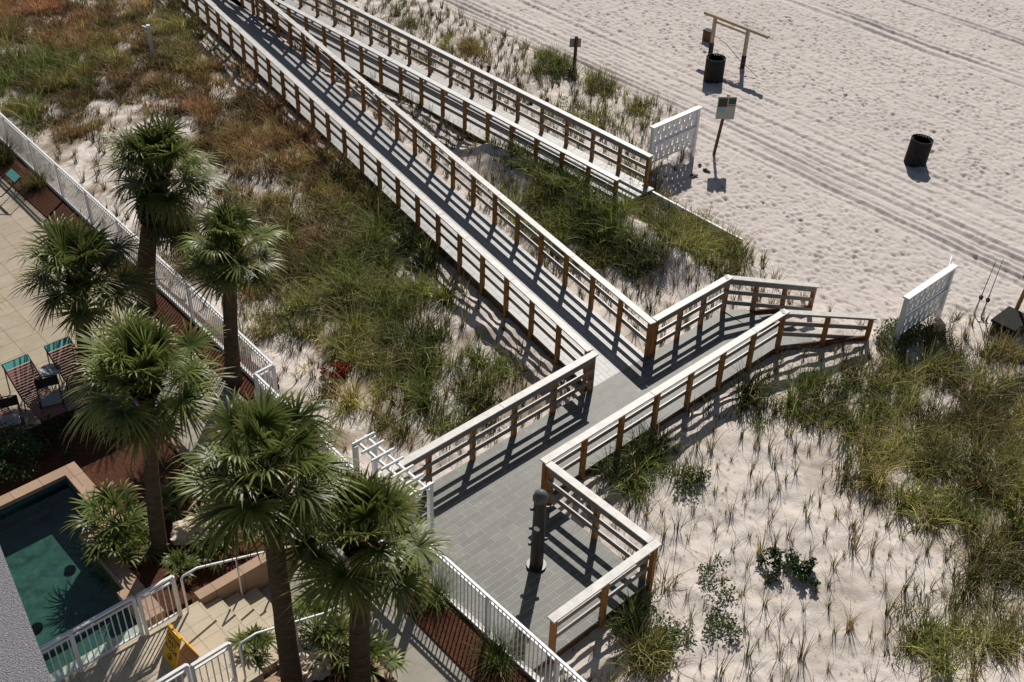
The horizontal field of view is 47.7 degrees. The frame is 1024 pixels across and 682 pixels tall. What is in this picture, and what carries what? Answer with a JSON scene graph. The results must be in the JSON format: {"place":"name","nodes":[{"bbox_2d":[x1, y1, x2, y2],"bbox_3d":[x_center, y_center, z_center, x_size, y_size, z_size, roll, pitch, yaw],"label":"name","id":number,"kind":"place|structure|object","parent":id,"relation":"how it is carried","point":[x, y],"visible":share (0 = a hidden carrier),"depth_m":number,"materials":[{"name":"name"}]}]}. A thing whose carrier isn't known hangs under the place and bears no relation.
{"place":"outdoors","nodes":[
{"label":"outdoors","id":0,"kind":"place"},
{"bbox_2d":[0,483,136,673],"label":"spa water","id":1,"kind":"structure","parent":0,"point":[61,587],"depth_m":22.07,"materials":[{"name":"liquid"}]},
{"bbox_2d":[61,478,162,562],"bbox_3d":[-7.791,3.357,22.623,1.906,1.207,1.987,-28,46,-33],"label":"dwarf palm","id":2,"kind":"object","parent":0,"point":[89,519],"visible":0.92,"depth_m":22.56,"materials":[{"name":"green plant"}]},
{"bbox_2d":[59,600,263,681],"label":"spa terrace","id":3,"kind":"structure","parent":0,"point":[199,628],"depth_m":20.43,"materials":[{"name":"tile"}]},
{"bbox_2d":[39,595,144,681],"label":"guard rail","id":4,"kind":"object","parent":3,"relation":"on","point":[71,638],"visible":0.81,"depth_m":19.95,"materials":[{"name":"metal"}]},
{"bbox_2d":[135,575,182,635],"bbox_3d":[-6.293,4.720,20.686,0.730,1.072,0.060,-28,46,-33],"label":"guard rail","id":5,"kind":"object","parent":3,"relation":"on","point":[151,588],"visible":1,"depth_m":20.59,"materials":[{"name":"metal"}]},
{"bbox_2d":[155,663,192,681],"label":"guard rail","id":6,"kind":"object","parent":3,"relation":"on","point":[185,666],"visible":1,"depth_m":19.01,"materials":[{"name":"metal"}]},
{"bbox_2d":[162,623,198,669],"bbox_3d":[-5.842,5.296,20.273,0.484,0.687,0.442,-28,46,-33],"label":"floor sign","id":7,"kind":"object","parent":3,"relation":"on","point":[172,645],"visible":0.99,"depth_m":20.19,"materials":[{"name":"yellow plastic"}]},
{"bbox_2d":[189,641,237,681],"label":"guard rail","id":8,"kind":"object","parent":3,"relation":"on","point":[227,644],"visible":1,"depth_m":19.40,"materials":[{"name":"metal"}]},
{"bbox_2d":[226,621,276,671],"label":"dwarf palm","id":9,"kind":"object","parent":3,"relation":"on","point":[265,639],"visible":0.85,"depth_m":20.65,"materials":[{"name":"green plant"}]},
{"bbox_2d":[204,587,299,678],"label":"steps","id":10,"kind":"structure","parent":3,"relation":"attached to","point":[249,608],"depth_m":21.55,"materials":[{"name":"tile"}]},
{"bbox_2d":[259,541,424,634],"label":"walkway","id":11,"kind":"structure","parent":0,"point":[265,591],"depth_m":22.48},
{"bbox_2d":[180,551,263,611],"bbox_3d":[-5.205,4.437,21.682,2.016,1.581,0.044,-28,46,-33],"label":"handrail","id":12,"kind":"object","parent":11,"relation":"on","point":[196,568],"visible":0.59,"depth_m":21.14,"materials":[{"name":"metal"}]},
{"bbox_2d":[239,606,338,678],"bbox_3d":[-3.897,5.336,20.565,2.016,1.581,0.044,-28,46,-33],"label":"handrail","id":13,"kind":"object","parent":11,"relation":"on","point":[259,632],"visible":0.58,"depth_m":19.94,"materials":[{"name":"metal"}]},
{"bbox_2d":[405,548,483,627],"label":"fountain grass","id":14,"kind":"object","parent":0,"point":[438,595],"depth_m":22.35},
{"bbox_2d":[448,604,544,681],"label":"fountain grass","id":15,"kind":"object","parent":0,"point":[497,657],"depth_m":21.19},
{"bbox_2d":[0,0,1023,681],"bbox_3d":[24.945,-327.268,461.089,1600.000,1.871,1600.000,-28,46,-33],"label":"sand ground","id":16,"kind":"structure","parent":0,"point":[812,176],"depth_m":34.30,"materials":[{"name":"sand"}]},
{"bbox_2d":[0,546,51,681],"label":"building wall","id":17,"kind":"structure","parent":16,"relation":"on","point":[21,658],"depth_m":8.00,"materials":[{"name":"grey paint"}]},
{"bbox_2d":[0,390,140,495],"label":"mulch bed","id":18,"kind":"object","parent":16,"relation":"on","point":[54,460],"depth_m":25.38,"materials":[{"name":"brown wood"}]},
{"bbox_2d":[0,420,49,482],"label":"shrub","id":19,"kind":"object","parent":18,"relation":"on","point":[12,458],"visible":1,"depth_m":24.65,"materials":[{"name":"green plant"}]},
{"bbox_2d":[10,409,80,459],"bbox_3d":[-10.210,2.077,25.378,1.466,0.589,1.438,-8,38,-13],"label":"shrub","id":20,"kind":"object","parent":18,"relation":"on","point":[51,442],"visible":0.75,"depth_m":25.44,"materials":[{"name":"green plant"}]},
{"bbox_2d":[0,176,195,440],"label":"pool deck","id":21,"kind":"structure","parent":16,"relation":"on","point":[19,214],"depth_m":29.41,"materials":[{"name":"tile"}]},
{"bbox_2d":[0,395,24,429],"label":"patio chair","id":22,"kind":"object","parent":21,"relation":"on","point":[8,402],"visible":0.81,"depth_m":25.54,"materials":[{"name":"grey metal"}]},
{"bbox_2d":[0,168,24,199],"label":"sun lounger","id":23,"kind":"object","parent":21,"relation":"on","point":[10,173],"visible":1,"depth_m":33.50,"materials":[{"name":"fabric"}]},
{"bbox_2d":[0,394,29,454],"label":"sun lounger","id":24,"kind":"object","parent":21,"relation":"on","point":[5,410],"visible":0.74,"depth_m":25.43,"materials":[{"name":"fabric"}]},
{"bbox_2d":[1,354,69,427],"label":"sun lounger","id":25,"kind":"object","parent":21,"relation":"on","point":[18,361],"visible":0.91,"depth_m":26.35,"materials":[{"name":"multicoloured metal"}]},
{"bbox_2d":[38,364,62,392],"bbox_3d":[-10.711,0.877,26.963,0.498,0.526,0.498,-28,46,-33],"label":"side table","id":26,"kind":"object","parent":21,"relation":"on","point":[48,369],"visible":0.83,"depth_m":26.81,"materials":[{"name":"grey glass"}]},
{"bbox_2d":[34,374,66,420],"bbox_3d":[-10.419,1.278,26.146,0.503,0.898,0.516,-14,40,-20],"label":"patio chair","id":27,"kind":"object","parent":21,"relation":"on","point":[50,399],"visible":0.88,"depth_m":26.11,"materials":[{"name":"brown metal"}]},
{"bbox_2d":[44,336,107,412],"bbox_3d":[-10.054,0.782,26.850,0.634,0.858,1.904,-28,46,-33],"label":"sun lounger","id":28,"kind":"object","parent":21,"relation":"on","point":[48,348],"visible":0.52,"depth_m":26.98,"materials":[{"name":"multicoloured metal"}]},
{"bbox_2d":[7,209,165,366],"bbox_3d":[-9.668,-0.932,26.575,3.548,3.947,3.320,23,42,25],"label":"palm tree","id":29,"kind":"object","parent":21,"relation":"on","point":[68,248],"visible":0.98,"depth_m":26.05,"materials":[{"name":"green plant"}]},
{"bbox_2d":[80,511,165,566],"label":"dwarf palm","id":30,"kind":"object","parent":16,"relation":"on","point":[140,533],"visible":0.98,"depth_m":22.23,"materials":[{"name":"green plant"}]},
{"bbox_2d":[0,136,264,390],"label":"kerb","id":31,"kind":"structure","parent":16,"relation":"on","point":[165,295],"depth_m":30.12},
{"bbox_2d":[0,112,353,475],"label":"picket fence","id":32,"kind":"object","parent":31,"relation":"on","point":[88,197],"visible":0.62,"depth_m":30.41,"materials":[{"name":"white paint"}]},
{"bbox_2d":[0,144,279,399],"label":"mulch bed","id":33,"kind":"object","parent":16,"relation":"on","point":[46,201],"visible":0.2,"depth_m":30.40,"materials":[{"name":"brown wood"}]},
{"bbox_2d":[0,116,56,165],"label":"fountain grass","id":34,"kind":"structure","parent":33,"relation":"on","point":[6,155],"depth_m":35.35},
{"bbox_2d":[0,159,69,194],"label":"fountain grass","id":35,"kind":"object","parent":33,"relation":"on","point":[39,183],"depth_m":34.24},
{"bbox_2d":[109,250,175,280],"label":"fountain grass","id":36,"kind":"object","parent":33,"relation":"on","point":[135,268],"depth_m":30.67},
{"bbox_2d":[94,106,237,314],"bbox_3d":[-8.380,-3.092,28.378,3.090,5.293,3.494,-28,46,-33],"label":"palm tree","id":37,"kind":"object","parent":33,"relation":"on","point":[163,213],"visible":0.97,"depth_m":27.29,"materials":[{"name":"green plant"}]},
{"bbox_2d":[170,195,291,388],"bbox_3d":[-6.060,-0.973,26.014,2.763,4.901,2.903,-28,46,-33],"label":"palm tree","id":38,"kind":"object","parent":33,"relation":"on","point":[225,225],"visible":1,"depth_m":25.07,"materials":[{"name":"green plant"}]},
{"bbox_2d":[141,24,154,57],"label":"utility post","id":39,"kind":"object","parent":16,"relation":"on","point":[147,27],"visible":0.86,"depth_m":41.47,"materials":[{"name":"metal"}]},
{"bbox_2d":[80,440,264,602],"bbox_3d":[-6.935,3.808,23.945,1.880,0.740,4.880,-28,46,-33],"label":"mulch bed","id":40,"kind":"object","parent":16,"relation":"on","point":[101,470],"visible":0.14,"depth_m":24.27,"materials":[{"name":"wood"}]},
{"bbox_2d":[59,302,235,564],"bbox_3d":[-6.398,1.968,21.086,3.129,5.668,3.215,-28,46,-33],"label":"palm tree","id":41,"kind":"object","parent":40,"relation":"on","point":[125,343],"visible":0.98,"depth_m":19.86,"materials":[{"name":"green plant"}]},
{"bbox_2d":[141,475,197,521],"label":"dwarf palm","id":42,"kind":"object","parent":40,"relation":"on","point":[174,512],"visible":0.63,"depth_m":23.46,"materials":[{"name":"green plant"}]},
{"bbox_2d":[156,545,201,584],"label":"dwarf palm","id":43,"kind":"object","parent":40,"relation":"on","point":[174,559],"visible":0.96,"depth_m":22.22,"materials":[{"name":"green plant"}]},
{"bbox_2d":[170,512,219,545],"bbox_3d":[-6.212,3.683,23.137,1.393,0.603,0.795,-28,46,-33],"label":"rock","id":44,"kind":"object","parent":40,"relation":"on","point":[178,527],"visible":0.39,"depth_m":22.79,"materials":[{"name":"stone"}]},
{"bbox_2d":[194,537,231,575],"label":"dwarf palm","id":45,"kind":"object","parent":40,"relation":"on","point":[220,552],"visible":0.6,"depth_m":22.49,"materials":[{"name":"green plant"}]},
{"bbox_2d":[182,497,262,558],"bbox_3d":[-5.738,3.624,22.866,1.818,1.009,1.386,-16,41,-22],"label":"dwarf palm","id":46,"kind":"object","parent":40,"relation":"on","point":[200,540],"visible":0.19,"depth_m":22.74,"materials":[{"name":"green plant"}]},
{"bbox_2d":[122,355,247,435],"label":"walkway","id":47,"kind":"structure","parent":16,"relation":"on","point":[224,392],"depth_m":27.06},
{"bbox_2d":[165,437,263,540],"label":"planter wall","id":48,"kind":"structure","parent":16,"relation":"on","point":[183,448],"depth_m":25.11,"materials":[{"name":"concrete"}]},
{"bbox_2d":[194,540,296,604],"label":"planter wall","id":49,"kind":"structure","parent":16,"relation":"on","point":[252,573],"depth_m":22.01,"materials":[{"name":"stone"}]},
{"bbox_2d":[175,413,339,563],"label":"walkway","id":50,"kind":"structure","parent":16,"relation":"on","point":[187,444],"depth_m":25.81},
{"bbox_2d":[264,635,344,681],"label":"planter wall","id":51,"kind":"structure","parent":16,"relation":"on","point":[275,677],"depth_m":20.51,"materials":[{"name":"stone"}]},
{"bbox_2d":[270,580,349,649],"bbox_3d":[-3.475,5.019,21.082,1.716,1.083,1.835,9,38,9],"label":"dwarf palm","id":52,"kind":"object","parent":16,"relation":"on","point":[296,605],"visible":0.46,"depth_m":21.04,"materials":[{"name":"green plant"}]},
{"bbox_2d":[319,360,350,379],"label":"shrub","id":53,"kind":"object","parent":16,"relation":"on","point":[341,372],"visible":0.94,"depth_m":27.84,"materials":[{"name":"brown plant"}]},
{"bbox_2d":[0,0,678,403],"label":"dune scrub","id":54,"kind":"object","parent":16,"relation":"on","point":[76,94],"visible":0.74,"depth_m":38.34,"materials":[{"name":"green plant"}]},
{"bbox_2d":[312,643,384,681],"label":"mulch bed","id":55,"kind":"object","parent":16,"relation":"on","point":[379,678],"depth_m":20.64,"materials":[{"name":"brown wood"}]},
{"bbox_2d":[166,379,369,681],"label":"palm tree","id":56,"kind":"object","parent":55,"relation":"on","point":[270,505],"visible":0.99,"depth_m":16.71,"materials":[{"name":"green plant"}]},
{"bbox_2d":[279,638,332,681],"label":"rock","id":57,"kind":"object","parent":55,"relation":"on","point":[309,675],"visible":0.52,"depth_m":20.47,"materials":[{"name":"stone"}]},
{"bbox_2d":[297,611,376,672],"bbox_3d":[-3.214,5.408,20.674,1.466,0.975,1.526,-28,46,-33],"label":"dwarf palm","id":58,"kind":"object","parent":55,"relation":"on","point":[336,651],"visible":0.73,"depth_m":20.63,"materials":[{"name":"green plant"}]},
{"bbox_2d":[262,459,452,681],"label":"palm tree","id":59,"kind":"object","parent":55,"relation":"on","point":[358,583],"visible":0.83,"depth_m":17.49,"materials":[{"name":"green plant"}]},
{"bbox_2d":[328,623,414,681],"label":"dwarf palm","id":60,"kind":"object","parent":55,"relation":"on","point":[377,650],"visible":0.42,"depth_m":20.49,"materials":[{"name":"green plant"}]},
{"bbox_2d":[345,631,397,681],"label":"planter wall","id":61,"kind":"structure","parent":16,"relation":"on","point":[387,678],"depth_m":20.64,"materials":[{"name":"stone"}]},
{"bbox_2d":[370,596,473,681],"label":"walkway","id":62,"kind":"structure","parent":16,"relation":"on","point":[426,653],"depth_m":21.42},
{"bbox_2d":[423,544,585,681],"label":"picket fence","id":63,"kind":"object","parent":62,"relation":"on","point":[559,662],"visible":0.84,"depth_m":21.03,"materials":[{"name":"white paint"}]},
{"bbox_2d":[231,0,653,200],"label":"boardwalk","id":64,"kind":"structure","parent":16,"relation":"on","point":[353,64],"depth_m":39.96,"materials":[{"name":"grey wood"}]},
{"bbox_2d":[240,0,620,199],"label":"wooden railing","id":65,"kind":"object","parent":64,"relation":"on","point":[488,121],"visible":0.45,"depth_m":38.63,"materials":[{"name":"wood"}]},
{"bbox_2d":[298,0,652,195],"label":"wooden railing","id":66,"kind":"object","parent":64,"relation":"on","point":[594,131],"visible":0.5,"depth_m":39.04,"materials":[{"name":"wood"}]},
{"bbox_2d":[405,583,531,681],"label":"mulch bed","id":67,"kind":"object","parent":16,"relation":"on","point":[448,624],"visible":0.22,"depth_m":21.64,"materials":[{"name":"wood"}]},
{"bbox_2d":[433,581,543,681],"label":"kerb","id":68,"kind":"structure","parent":16,"relation":"on","point":[480,631],"depth_m":21.87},
{"bbox_2d":[0,0,1023,681],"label":"dune grass","id":69,"kind":"structure","parent":16,"relation":"on","point":[426,264],"depth_m":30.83,"materials":[{"name":"plant"}]},
{"bbox_2d":[0,0,1023,424],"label":"dune grass","id":70,"kind":"structure","parent":16,"relation":"on","point":[524,46],"depth_m":35.78,"materials":[{"name":"plant"}]},
{"bbox_2d":[180,0,864,672],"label":"boardwalk","id":71,"kind":"structure","parent":16,"relation":"on","point":[482,506],"depth_m":27.52,"materials":[{"name":"grey wood"}]},
{"bbox_2d":[185,0,592,391],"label":"wooden railing","id":72,"kind":"object","parent":71,"relation":"on","point":[533,302],"visible":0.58,"depth_m":33.29,"materials":[{"name":"wood"}]},
{"bbox_2d":[351,431,434,558],"bbox_3d":[-2.344,3.196,22.959,0.550,2.178,2.020,-28,46,-33],"label":"arbor","id":73,"kind":"object","parent":71,"relation":"on","point":[375,459],"visible":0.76,"depth_m":22.44,"materials":[{"name":"white paint"}]},
{"bbox_2d":[240,0,655,356],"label":"wooden railing","id":74,"kind":"object","parent":71,"relation":"on","point":[623,299],"visible":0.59,"depth_m":33.95,"materials":[{"name":"wood"}]},
{"bbox_2d":[377,351,598,490],"bbox_3d":[-0.409,2.151,25.793,6.366,1.622,0.190,-28,46,-33],"label":"wooden railing","id":75,"kind":"object","parent":71,"relation":"on","point":[473,425],"visible":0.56,"depth_m":25.49,"materials":[{"name":"wood"}]},
{"bbox_2d":[526,489,549,572],"bbox_3d":[0.518,3.667,22.553,0.400,2.081,0.400,-28,46,-33],"label":"shower post","id":76,"kind":"object","parent":71,"relation":"on","point":[536,562],"visible":1,"depth_m":22.48,"materials":[{"name":"metal"}]},
{"bbox_2d":[545,461,654,577],"bbox_3d":[1.702,3.835,23.685,0.190,1.620,2.876,-28,46,-33],"label":"wooden railing","id":77,"kind":"object","parent":71,"relation":"on","point":[598,504],"visible":0.72,"depth_m":23.34,"materials":[{"name":"wood"}]},
{"bbox_2d":[547,539,661,664],"bbox_3d":[1.737,5.076,22.057,2.896,1.620,0.190,-28,46,-33],"label":"wooden railing","id":78,"kind":"object","parent":71,"relation":"attached to","point":[603,585],"visible":0.82,"depth_m":21.75,"materials":[{"name":"wood"}]},
{"bbox_2d":[540,309,876,490],"bbox_3d":[4.626,1.312,27.542,10.635,2.137,1.196,-22,44,-29],"label":"wooden railing","id":79,"kind":"object","parent":71,"relation":"attached to","point":[688,372],"visible":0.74,"depth_m":27.02,"materials":[{"name":"wood"}]},
{"bbox_2d":[650,274,819,353],"bbox_3d":[5.564,-0.577,30.069,5.247,2.137,0.938,-16,41,-23],"label":"wooden railing","id":80,"kind":"object","parent":71,"relation":"attached to","point":[704,293],"visible":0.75,"depth_m":29.81,"materials":[{"name":"wood"}]},
{"bbox_2d":[569,36,580,68],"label":"sign post","id":81,"kind":"object","parent":16,"relation":"on","point":[575,42],"visible":0.82,"depth_m":42.32,"materials":[{"name":"brown wood"}]},
{"bbox_2d":[230,59,1023,496],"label":"dry grass","id":82,"kind":"structure","parent":16,"relation":"on","point":[1000,421],"depth_m":27.32,"materials":[{"name":"plant"}]},
{"bbox_2d":[648,105,702,166],"bbox_3d":[5.163,-6.290,37.105,2.330,1.980,0.180,-28,46,-33],"label":"lattice screen","id":83,"kind":"object","parent":16,"relation":"on","point":[693,118],"visible":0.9,"depth_m":36.90,"materials":[{"name":"wood"}]},
{"bbox_2d":[667,498,706,532],"bbox_3d":[3.670,3.726,24.114,0.904,0.837,0.872,-8,39,-14],"label":"grass tuft","id":84,"kind":"object","parent":16,"relation":"on","point":[679,520],"visible":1,"depth_m":24.25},
{"bbox_2d":[651,191,743,245],"bbox_3d":[5.464,-3.618,34.428,0.070,0.350,3.503,-28,46,-33],"label":"edging board","id":85,"kind":"object","parent":16,"relation":"on","point":[657,195],"visible":0.36,"depth_m":34.66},
{"bbox_2d":[702,28,711,41],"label":"box","id":86,"kind":"object","parent":16,"relation":"on","point":[706,36],"visible":0.72,"depth_m":45.74,"materials":[{"name":"brown wood"}]},
{"bbox_2d":[703,53,725,83],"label":"trash can","id":87,"kind":"object","parent":16,"relation":"on","point":[714,68],"visible":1,"depth_m":42.57,"materials":[{"name":"black plastic"}]},
{"bbox_2d":[697,415,733,452],"bbox_3d":[4.449,2.123,26.183,0.916,0.813,0.629,-29,47,-34],"label":"grass tuft","id":88,"kind":"object","parent":16,"relation":"on","point":[709,448],"visible":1,"depth_m":26.20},
{"bbox_2d":[699,640,737,678],"bbox_3d":[3.725,5.880,21.261,0.836,0.803,0.993,7,33,9],"label":"grass tuft","id":89,"kind":"object","parent":16,"relation":"on","point":[722,671],"visible":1,"depth_m":21.35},
{"bbox_2d":[712,95,736,154],"bbox_3d":[6.861,-6.897,37.746,0.600,2.378,0.134,0,37,-2],"label":"sign post","id":90,"kind":"object","parent":16,"relation":"on","point":[726,106],"visible":0.94,"depth_m":37.28,"materials":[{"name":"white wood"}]},
{"bbox_2d":[704,11,769,69],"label":"timber goalpost","id":91,"kind":"object","parent":16,"relation":"on","point":[738,25],"visible":0.91,"depth_m":43.52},
{"bbox_2d":[739,632,765,657],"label":"grass tuft","id":92,"kind":"object","parent":16,"relation":"on","point":[749,655],"visible":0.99,"depth_m":21.71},
{"bbox_2d":[754,525,785,557],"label":"grass tuft","id":93,"kind":"object","parent":16,"relation":"on","point":[760,551],"visible":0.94,"depth_m":23.76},
{"bbox_2d":[761,612,793,655],"bbox_3d":[4.920,5.589,21.696,0.644,0.839,0.957,-17,41,-23],"label":"grass tuft","id":94,"kind":"object","parent":16,"relation":"on","point":[783,650],"visible":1,"depth_m":21.83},
{"bbox_2d":[756,547,802,584],"bbox_3d":[5.476,4.501,23.419,0.988,0.527,0.810,-8,38,-12],"label":"shrub","id":95,"kind":"object","parent":16,"relation":"on","point":[776,552],"visible":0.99,"depth_m":23.43,"materials":[{"name":"green plant"}]},
{"bbox_2d":[545,63,1023,677],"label":"ground cover","id":96,"kind":"object","parent":16,"relation":"on","point":[731,625],"visible":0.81,"depth_m":22.95,"materials":[{"name":"green plant"}]},
{"bbox_2d":[793,557,821,586],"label":"shrub","id":97,"kind":"object","parent":16,"relation":"on","point":[803,575],"visible":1,"depth_m":23.14,"materials":[{"name":"green plant"}]},
{"bbox_2d":[791,625,824,660],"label":"grass tuft","id":98,"kind":"object","parent":16,"relation":"on","point":[801,652],"visible":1,"depth_m":21.68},
{"bbox_2d":[839,512,867,541],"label":"grass tuft","id":99,"kind":"object","parent":16,"relation":"on","point":[853,537],"visible":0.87,"depth_m":24.02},
{"bbox_2d":[847,521,887,552],"bbox_3d":[7.183,4.032,23.715,0.968,0.843,0.646,26,43,28],"label":"grass tuft","id":100,"kind":"object","parent":16,"relation":"on","point":[853,547],"visible":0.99,"depth_m":23.80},
{"bbox_2d":[873,605,911,636],"bbox_3d":[7.134,5.343,22.037,0.696,0.611,0.469,-13,40,-19],"label":"grass tuft","id":101,"kind":"object","parent":16,"relation":"on","point":[885,631],"visible":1,"depth_m":22.06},
{"bbox_2d":[883,579,910,616],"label":"grass tuft","id":102,"kind":"object","parent":16,"relation":"on","point":[887,612],"visible":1,"depth_m":22.42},
{"bbox_2d":[896,562,918,591],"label":"grass tuft","id":103,"kind":"object","parent":16,"relation":"on","point":[906,585],"visible":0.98,"depth_m":22.88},
{"bbox_2d":[904,134,933,167],"bbox_3d":[13.377,-6.252,38.111,0.732,0.894,0.732,23,40,21],"label":"trash can","id":104,"kind":"object","parent":16,"relation":"on","point":[918,150],"visible":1,"depth_m":37.95,"materials":[{"name":"black plastic"}]},
{"bbox_2d":[892,263,957,345],"bbox_3d":[10.650,-0.748,30.093,2.340,1.980,0.180,-28,46,-33],"label":"lattice screen","id":105,"kind":"object","parent":16,"relation":"on","point":[924,299],"visible":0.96,"depth_m":29.84,"materials":[{"name":"wood"}]},
{"bbox_2d":[964,640,1003,681],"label":"grass tuft","id":106,"kind":"object","parent":16,"relation":"on","point":[975,670],"visible":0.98,"depth_m":21.13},
{"bbox_2d":[990,306,1023,341],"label":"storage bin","id":107,"kind":"object","parent":16,"relation":"on","point":[1011,322],"visible":0.77,"depth_m":30.26,"materials":[{"name":"black plastic"}]},
{"bbox_2d":[1002,487,1023,535],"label":"shrub","id":108,"kind":"object","parent":16,"relation":"on","point":[1019,521],"visible":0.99,"depth_m":24.10,"materials":[{"name":"green plant"}]},
{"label":"spa floor","id":109,"kind":"structure","parent":0,"visible":0},
{"bbox_2d":[0,462,192,681],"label":"spa pool","id":110,"kind":"structure","parent":109,"relation":"on","point":[129,579],"depth_m":22.12,"materials":[{"name":"stone"}]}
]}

